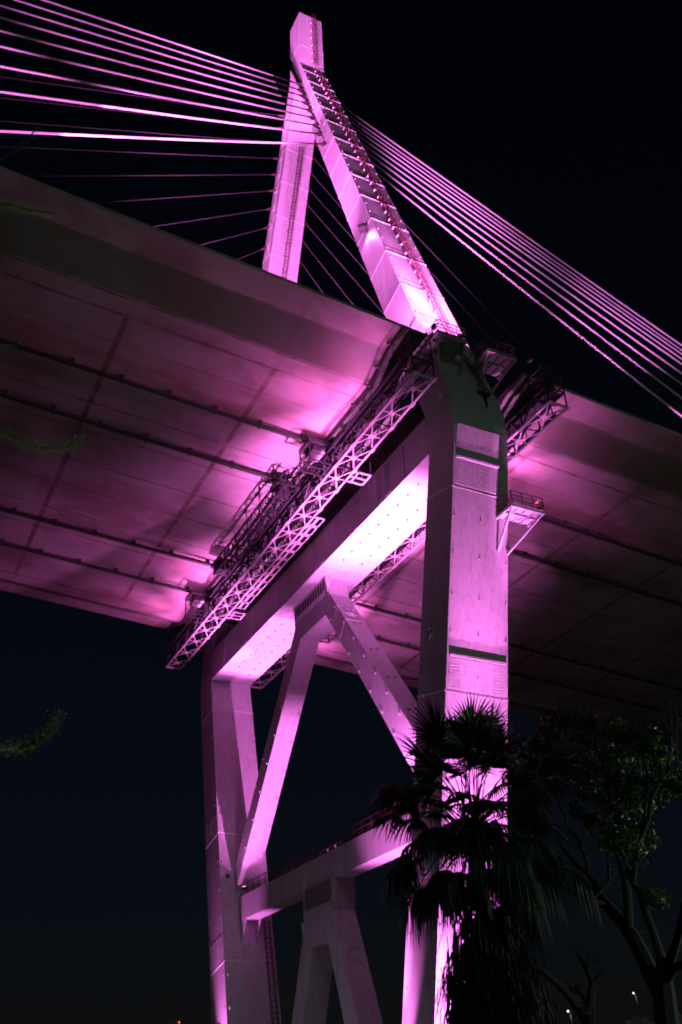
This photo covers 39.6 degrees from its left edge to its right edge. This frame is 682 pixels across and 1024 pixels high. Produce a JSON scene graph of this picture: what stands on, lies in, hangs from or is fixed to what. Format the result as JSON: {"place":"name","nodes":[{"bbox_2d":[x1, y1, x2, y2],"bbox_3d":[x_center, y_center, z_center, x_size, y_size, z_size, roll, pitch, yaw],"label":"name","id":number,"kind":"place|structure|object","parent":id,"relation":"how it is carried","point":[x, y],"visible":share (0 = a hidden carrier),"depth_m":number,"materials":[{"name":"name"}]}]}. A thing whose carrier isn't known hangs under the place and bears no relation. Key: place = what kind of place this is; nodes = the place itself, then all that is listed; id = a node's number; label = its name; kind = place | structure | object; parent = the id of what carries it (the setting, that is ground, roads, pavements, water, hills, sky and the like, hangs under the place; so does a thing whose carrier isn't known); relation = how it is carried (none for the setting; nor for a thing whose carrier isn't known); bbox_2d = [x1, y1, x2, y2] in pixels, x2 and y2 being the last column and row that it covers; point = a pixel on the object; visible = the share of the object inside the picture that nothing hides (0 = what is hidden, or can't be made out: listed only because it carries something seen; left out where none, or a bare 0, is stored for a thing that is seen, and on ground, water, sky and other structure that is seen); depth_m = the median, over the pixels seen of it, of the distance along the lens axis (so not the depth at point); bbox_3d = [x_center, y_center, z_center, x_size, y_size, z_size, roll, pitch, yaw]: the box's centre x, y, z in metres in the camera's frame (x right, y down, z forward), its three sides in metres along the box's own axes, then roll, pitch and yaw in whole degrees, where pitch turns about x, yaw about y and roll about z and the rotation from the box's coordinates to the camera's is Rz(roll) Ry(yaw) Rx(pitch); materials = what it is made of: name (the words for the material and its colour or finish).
{"place":"outdoors","nodes":[
{"label":"outdoors","id":0,"kind":"place"},
{"bbox_2d":[167,1019,179,1023],"bbox_3d":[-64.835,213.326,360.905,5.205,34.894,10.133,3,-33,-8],"label":"distant building","id":1,"kind":"structure","parent":0,"point":[169,1021],"depth_m":366.48,"materials":[{"name":"concrete"}]},
{"bbox_2d":[0,0,681,1023],"label":"sky","id":2,"kind":"structure","parent":0,"point":[562,119],"materials":[{"name":"black"}]},
{"bbox_2d":[625,1012,681,1023],"bbox_3d":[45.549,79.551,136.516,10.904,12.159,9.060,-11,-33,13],"label":"building","id":3,"kind":"structure","parent":0,"point":[636,1020],"depth_m":135.95,"materials":[{"name":"concrete"}]},
{"bbox_2d":[652,674,681,840],"bbox_3d":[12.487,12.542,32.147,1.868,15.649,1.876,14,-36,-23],"label":"bare tree","id":4,"kind":"object","parent":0,"point":[675,740],"visible":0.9,"depth_m":35.07,"materials":[{"name":"plant"}]},
{"label":"ground","id":5,"kind":"structure","parent":0,"visible":0},
{"bbox_2d":[0,124,93,760],"bbox_3d":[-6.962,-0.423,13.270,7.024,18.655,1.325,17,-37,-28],"label":"feathery tree","id":6,"kind":"object","parent":5,"relation":"on","point":[10,747],"visible":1,"depth_m":15.02,"materials":[{"name":"green plant"}]},
{"bbox_2d":[201,12,544,1023],"bbox_3d":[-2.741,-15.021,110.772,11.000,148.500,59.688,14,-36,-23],"label":"bridge tower","id":7,"kind":"structure","parent":5,"relation":"on","point":[443,470],"depth_m":86.71,"materials":[{"name":"paint"}]},
{"bbox_2d":[0,146,279,159],"bbox_3d":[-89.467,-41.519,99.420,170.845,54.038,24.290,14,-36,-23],"label":"stay cable","id":8,"kind":"object","parent":7,"relation":"attached to","point":[276,158],"visible":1,"depth_m":130.00,"materials":[{"name":"white metal"}]},
{"bbox_2d":[0,121,281,141],"bbox_3d":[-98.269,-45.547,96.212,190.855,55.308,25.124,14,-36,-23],"label":"stay cable","id":9,"kind":"object","parent":7,"relation":"attached to","point":[129,131],"visible":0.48,"depth_m":129.52,"materials":[{"name":"white metal"}]},
{"bbox_2d":[1,98,283,128],"bbox_3d":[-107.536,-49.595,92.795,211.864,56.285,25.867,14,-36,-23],"label":"stay cable","id":10,"kind":"object","parent":7,"relation":"attached to","point":[103,109],"visible":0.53,"depth_m":128.24,"materials":[{"name":"metal"}]},
{"bbox_2d":[0,76,285,117],"bbox_3d":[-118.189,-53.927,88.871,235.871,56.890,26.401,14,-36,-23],"label":"stay cable","id":11,"kind":"object","parent":7,"relation":"attached to","point":[283,116],"visible":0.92,"depth_m":130.57,"materials":[{"name":"metal"}]},
{"bbox_2d":[27,173,277,176],"bbox_3d":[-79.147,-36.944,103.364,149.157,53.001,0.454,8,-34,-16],"label":"stay cable","id":12,"kind":"object","parent":7,"relation":"attached to","point":[274,174],"visible":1,"depth_m":129.96,"materials":[{"name":"metal"}]},
{"bbox_2d":[0,5,306,98],"bbox_3d":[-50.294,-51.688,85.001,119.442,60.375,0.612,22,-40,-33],"label":"stay cable","id":13,"kind":"object","parent":7,"relation":"attached to","point":[303,96],"visible":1,"depth_m":113.15,"materials":[{"name":"white metal"}]},
{"bbox_2d":[0,17,309,105],"bbox_3d":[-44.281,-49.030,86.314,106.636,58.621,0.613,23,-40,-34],"label":"stay cable","id":14,"kind":"object","parent":7,"relation":"attached to","point":[306,103],"visible":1,"depth_m":110.23,"materials":[{"name":"white metal"}]},
{"bbox_2d":[0,30,312,112],"bbox_3d":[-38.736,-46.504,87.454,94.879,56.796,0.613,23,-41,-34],"label":"stay cable","id":15,"kind":"object","parent":7,"relation":"attached to","point":[309,110],"visible":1,"depth_m":107.21,"materials":[{"name":"white metal"}]},
{"bbox_2d":[0,45,315,119],"bbox_3d":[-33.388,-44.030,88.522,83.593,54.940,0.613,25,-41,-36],"label":"stay cable","id":16,"kind":"object","parent":7,"relation":"attached to","point":[312,117],"visible":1,"depth_m":103.70,"materials":[{"name":"metal"}]},
{"bbox_2d":[13,0,304,92],"bbox_3d":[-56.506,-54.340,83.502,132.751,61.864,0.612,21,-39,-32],"label":"stay cable","id":17,"kind":"object","parent":7,"relation":"attached to","point":[301,90],"visible":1,"depth_m":116.72,"materials":[{"name":"metal"}]},
{"bbox_2d":[0,65,318,127],"bbox_3d":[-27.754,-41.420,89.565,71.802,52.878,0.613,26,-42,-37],"label":"stay cable","id":18,"kind":"object","parent":7,"relation":"attached to","point":[315,125],"visible":1,"depth_m":99.49,"materials":[{"name":"white metal"}]},
{"bbox_2d":[0,90,322,136],"bbox_3d":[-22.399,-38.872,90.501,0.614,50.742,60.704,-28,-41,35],"label":"stay cable","id":19,"kind":"object","parent":7,"relation":"attached to","point":[319,133],"visible":1,"depth_m":94.78,"materials":[{"name":"white metal"}]},
{"bbox_2d":[0,130,326,145],"bbox_3d":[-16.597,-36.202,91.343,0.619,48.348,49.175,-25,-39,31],"label":"stay cable","id":20,"kind":"object","parent":7,"relation":"attached to","point":[323,143],"visible":1,"depth_m":88.13,"materials":[{"name":"metal"}]},
{"bbox_2d":[42,0,302,86],"bbox_3d":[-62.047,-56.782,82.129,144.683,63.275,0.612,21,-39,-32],"label":"stay cable","id":21,"kind":"object","parent":7,"relation":"attached to","point":[299,84],"visible":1,"depth_m":120.51,"materials":[{"name":"white metal"}]},
{"bbox_2d":[96,189,274,202],"bbox_3d":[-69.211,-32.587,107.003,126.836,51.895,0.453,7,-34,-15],"label":"stay cable","id":22,"kind":"object","parent":7,"relation":"attached to","point":[272,190],"visible":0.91,"depth_m":131.26,"materials":[{"name":"white metal"}]},
{"bbox_2d":[154,207,272,226],"bbox_3d":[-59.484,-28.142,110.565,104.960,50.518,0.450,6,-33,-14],"label":"stay cable","id":23,"kind":"object","parent":7,"relation":"attached to","point":[269,208],"visible":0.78,"depth_m":132.48,"materials":[{"name":"white metal"}]},
{"bbox_2d":[201,226,269,244],"bbox_3d":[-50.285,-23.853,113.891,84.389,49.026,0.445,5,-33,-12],"label":"stay cable","id":24,"kind":"object","parent":7,"relation":"attached to","point":[267,227],"visible":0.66,"depth_m":133.26,"materials":[{"name":"white metal"}]},
{"bbox_2d":[238,246,266,259],"bbox_3d":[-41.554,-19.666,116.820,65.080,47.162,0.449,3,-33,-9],"label":"stay cable","id":25,"kind":"object","parent":7,"relation":"attached to","point":[264,248],"visible":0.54,"depth_m":133.75,"materials":[{"name":"white metal"}]},
{"bbox_2d":[299,259,322,292],"bbox_3d":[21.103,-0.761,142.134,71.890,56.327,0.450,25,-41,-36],"label":"stay cable","id":26,"kind":"object","parent":7,"relation":"attached to","point":[300,262],"visible":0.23,"depth_m":136.50,"materials":[{"name":"white metal"}]},
{"bbox_2d":[302,239,353,304],"bbox_3d":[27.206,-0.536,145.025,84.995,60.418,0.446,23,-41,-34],"label":"stay cable","id":27,"kind":"object","parent":7,"relation":"attached to","point":[303,242],"visible":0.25,"depth_m":138.00,"materials":[{"name":"white metal"}]},
{"bbox_2d":[308,187,355,241],"bbox_3d":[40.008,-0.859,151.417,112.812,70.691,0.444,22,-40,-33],"label":"stay cable","id":28,"kind":"object","parent":7,"relation":"attached to","point":[309,189],"visible":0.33,"depth_m":140.49,"materials":[{"name":"white metal"}]},
{"bbox_2d":[306,203,368,274],"bbox_3d":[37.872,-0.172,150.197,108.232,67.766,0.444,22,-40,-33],"label":"stay cable","id":29,"kind":"object","parent":7,"relation":"attached to","point":[307,205],"visible":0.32,"depth_m":139.95,"materials":[{"name":"white metal"}]},
{"bbox_2d":[0,166,681,750],"bbox_3d":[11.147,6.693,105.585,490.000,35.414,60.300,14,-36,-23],"label":"bridge deck","id":30,"kind":"structure","parent":7,"relation":"on","point":[196,394],"depth_m":87.86,"materials":[{"name":"paint"}]},
{"bbox_2d":[165,335,437,669],"bbox_3d":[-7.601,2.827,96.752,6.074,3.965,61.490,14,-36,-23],"label":"inspection gantry","id":31,"kind":"object","parent":30,"relation":"attached to","point":[339,457],"visible":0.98,"depth_m":88.42,"materials":[{"name":"metal"}]},
{"bbox_2d":[167,601,206,649],"bbox_3d":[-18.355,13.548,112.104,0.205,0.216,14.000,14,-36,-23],"label":"railing","id":32,"kind":"object","parent":31,"relation":"attached to","point":[191,619],"visible":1,"depth_m":112.13,"materials":[{"name":"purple metal"}]},
{"bbox_2d":[209,577,225,597],"bbox_3d":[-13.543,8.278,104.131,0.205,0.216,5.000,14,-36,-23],"label":"railing","id":33,"kind":"object","parent":31,"relation":"attached to","point":[218,586],"visible":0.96,"depth_m":104.01,"materials":[{"name":"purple metal"}]},
{"bbox_2d":[211,470,299,577],"bbox_3d":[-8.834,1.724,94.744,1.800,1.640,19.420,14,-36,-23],"label":"inspection cradle","id":34,"kind":"object","parent":31,"relation":"hanging from","point":[281,488],"visible":1,"depth_m":93.49,"materials":[{"name":"metal"}]},
{"bbox_2d":[311,363,399,471],"bbox_3d":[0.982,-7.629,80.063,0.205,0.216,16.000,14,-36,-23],"label":"railing","id":35,"kind":"object","parent":31,"relation":"attached to","point":[361,410],"visible":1,"depth_m":79.10,"materials":[{"name":"metal"}]},
{"bbox_2d":[250,365,570,688],"bbox_3d":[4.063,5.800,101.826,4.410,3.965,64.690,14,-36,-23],"label":"inspection gantry","id":36,"kind":"object","parent":30,"relation":"attached to","point":[544,403],"visible":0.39,"depth_m":80.59,"materials":[{"name":"metal"}]},
{"bbox_2d":[508,414,555,459],"bbox_3d":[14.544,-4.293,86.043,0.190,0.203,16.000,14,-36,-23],"label":"strip light","id":37,"kind":"object","parent":36,"relation":"attached to","point":[545,424],"visible":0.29,"depth_m":82.40,"materials":[{"name":"metal"}]},
{"bbox_2d":[304,221,383,313],"bbox_3d":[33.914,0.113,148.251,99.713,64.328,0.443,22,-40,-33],"label":"stay cable","id":38,"kind":"object","parent":7,"relation":"attached to","point":[305,223],"visible":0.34,"depth_m":139.40,"materials":[{"name":"metal"}]},
{"bbox_2d":[357,220,366,233],"bbox_3d":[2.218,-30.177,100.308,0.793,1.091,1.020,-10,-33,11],"label":"floodlight","id":39,"kind":"object","parent":7,"relation":"attached to","point":[361,228],"visible":1,"depth_m":99.92,"materials":[{"name":"grey metal"}]},
{"bbox_2d":[310,171,502,390],"bbox_3d":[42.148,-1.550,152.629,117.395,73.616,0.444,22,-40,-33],"label":"stay cable","id":40,"kind":"object","parent":7,"relation":"attached to","point":[311,173],"visible":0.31,"depth_m":141.28,"materials":[{"name":"white metal"}]},
{"bbox_2d":[312,156,511,383],"bbox_3d":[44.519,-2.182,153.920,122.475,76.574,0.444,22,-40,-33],"label":"stay cable","id":41,"kind":"object","parent":7,"relation":"attached to","point":[313,158],"visible":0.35,"depth_m":146.76,"materials":[{"name":"metal"}]},
{"bbox_2d":[314,141,521,372],"bbox_3d":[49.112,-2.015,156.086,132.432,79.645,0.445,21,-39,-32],"label":"stay cable","id":42,"kind":"object","parent":7,"relation":"attached to","point":[452,296],"visible":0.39,"depth_m":147.89,"materials":[{"name":"metal"}]},
{"bbox_2d":[431,323,437,331],"bbox_3d":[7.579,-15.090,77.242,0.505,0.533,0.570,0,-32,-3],"label":"floodlight","id":43,"kind":"object","parent":7,"relation":"attached to","point":[433,326],"visible":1,"depth_m":77.11,"materials":[{"name":"black metal"}]},
{"bbox_2d":[403,222,558,383],"bbox_3d":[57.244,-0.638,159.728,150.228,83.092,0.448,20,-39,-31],"label":"stay cable","id":44,"kind":"object","parent":7,"relation":"attached to","point":[477,299],"visible":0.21,"depth_m":149.56,"materials":[{"name":"white metal"}]},
{"bbox_2d":[341,105,681,345],"bbox_3d":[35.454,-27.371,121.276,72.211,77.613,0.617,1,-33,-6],"label":"stay cable","id":45,"kind":"object","parent":7,"relation":"attached to","point":[607,293],"visible":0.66,"depth_m":126.48,"materials":[{"name":"white metal"}]},
{"bbox_2d":[345,112,681,350],"bbox_3d":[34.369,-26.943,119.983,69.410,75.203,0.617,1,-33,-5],"label":"stay cable","id":46,"kind":"object","parent":7,"relation":"attached to","point":[600,293],"visible":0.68,"depth_m":124.84,"materials":[{"name":"white metal"}]},
{"bbox_2d":[349,119,681,354],"bbox_3d":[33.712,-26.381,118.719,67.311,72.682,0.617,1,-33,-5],"label":"stay cable","id":47,"kind":"object","parent":7,"relation":"attached to","point":[593,292],"visible":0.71,"depth_m":123.25,"materials":[{"name":"metal"}]},
{"bbox_2d":[352,126,681,359],"bbox_3d":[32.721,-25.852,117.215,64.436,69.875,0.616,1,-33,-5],"label":"stay cable","id":48,"kind":"object","parent":7,"relation":"attached to","point":[585,291],"visible":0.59,"depth_m":121.44,"materials":[{"name":"metal"}]},
{"bbox_2d":[356,133,681,364],"bbox_3d":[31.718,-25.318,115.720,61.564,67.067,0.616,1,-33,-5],"label":"stay cable","id":49,"kind":"object","parent":7,"relation":"attached to","point":[572,287],"visible":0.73,"depth_m":119.58,"materials":[{"name":"white metal"}]},
{"bbox_2d":[361,142,681,373],"bbox_3d":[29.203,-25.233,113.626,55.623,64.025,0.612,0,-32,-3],"label":"stay cable","id":50,"kind":"object","parent":7,"relation":"attached to","point":[568,292],"visible":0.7,"depth_m":116.72,"materials":[{"name":"metal"}]},
{"bbox_2d":[365,150,681,384],"bbox_3d":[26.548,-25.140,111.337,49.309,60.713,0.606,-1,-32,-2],"label":"stay cable","id":51,"kind":"object","parent":7,"relation":"attached to","point":[561,296],"visible":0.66,"depth_m":113.48,"materials":[{"name":"white metal"}]},
{"bbox_2d":[370,160,681,398],"bbox_3d":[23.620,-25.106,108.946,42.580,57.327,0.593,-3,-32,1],"label":"stay cable","id":52,"kind":"object","parent":7,"relation":"attached to","point":[556,303],"visible":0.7,"depth_m":109.72,"materials":[{"name":"metal"}]},
{"bbox_2d":[377,173,681,417],"bbox_3d":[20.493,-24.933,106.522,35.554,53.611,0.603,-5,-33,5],"label":"stay cable","id":53,"kind":"object","parent":7,"relation":"attached to","point":[556,317],"visible":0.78,"depth_m":104.92,"materials":[{"name":"white metal"}]},
{"bbox_2d":[366,691,601,1023],"bbox_3d":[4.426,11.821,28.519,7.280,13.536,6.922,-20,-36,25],"label":"palm tree","id":54,"kind":"object","parent":5,"relation":"on","point":[492,974],"visible":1,"depth_m":28.19,"materials":[{"name":"green plant"}]},
{"bbox_2d":[514,939,605,1023],"bbox_3d":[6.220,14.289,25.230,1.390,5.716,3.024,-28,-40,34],"label":"bare tree","id":55,"kind":"object","parent":5,"relation":"on","point":[586,1014],"visible":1,"depth_m":25.92,"materials":[{"name":"grey plant"}]},
{"bbox_2d":[498,701,681,1023],"bbox_3d":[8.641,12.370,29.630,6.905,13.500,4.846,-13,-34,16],"label":"broadleaf tree","id":56,"kind":"object","parent":5,"relation":"on","point":[660,974],"visible":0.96,"depth_m":30.82,"materials":[{"name":"green plant"}]},
{"bbox_2d":[631,991,641,1023],"bbox_3d":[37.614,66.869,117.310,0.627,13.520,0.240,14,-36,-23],"label":"street lamp","id":57,"kind":"object","parent":5,"relation":"on","point":[637,1005],"visible":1,"depth_m":120.06,"materials":[{"name":"metal"}]}
]}

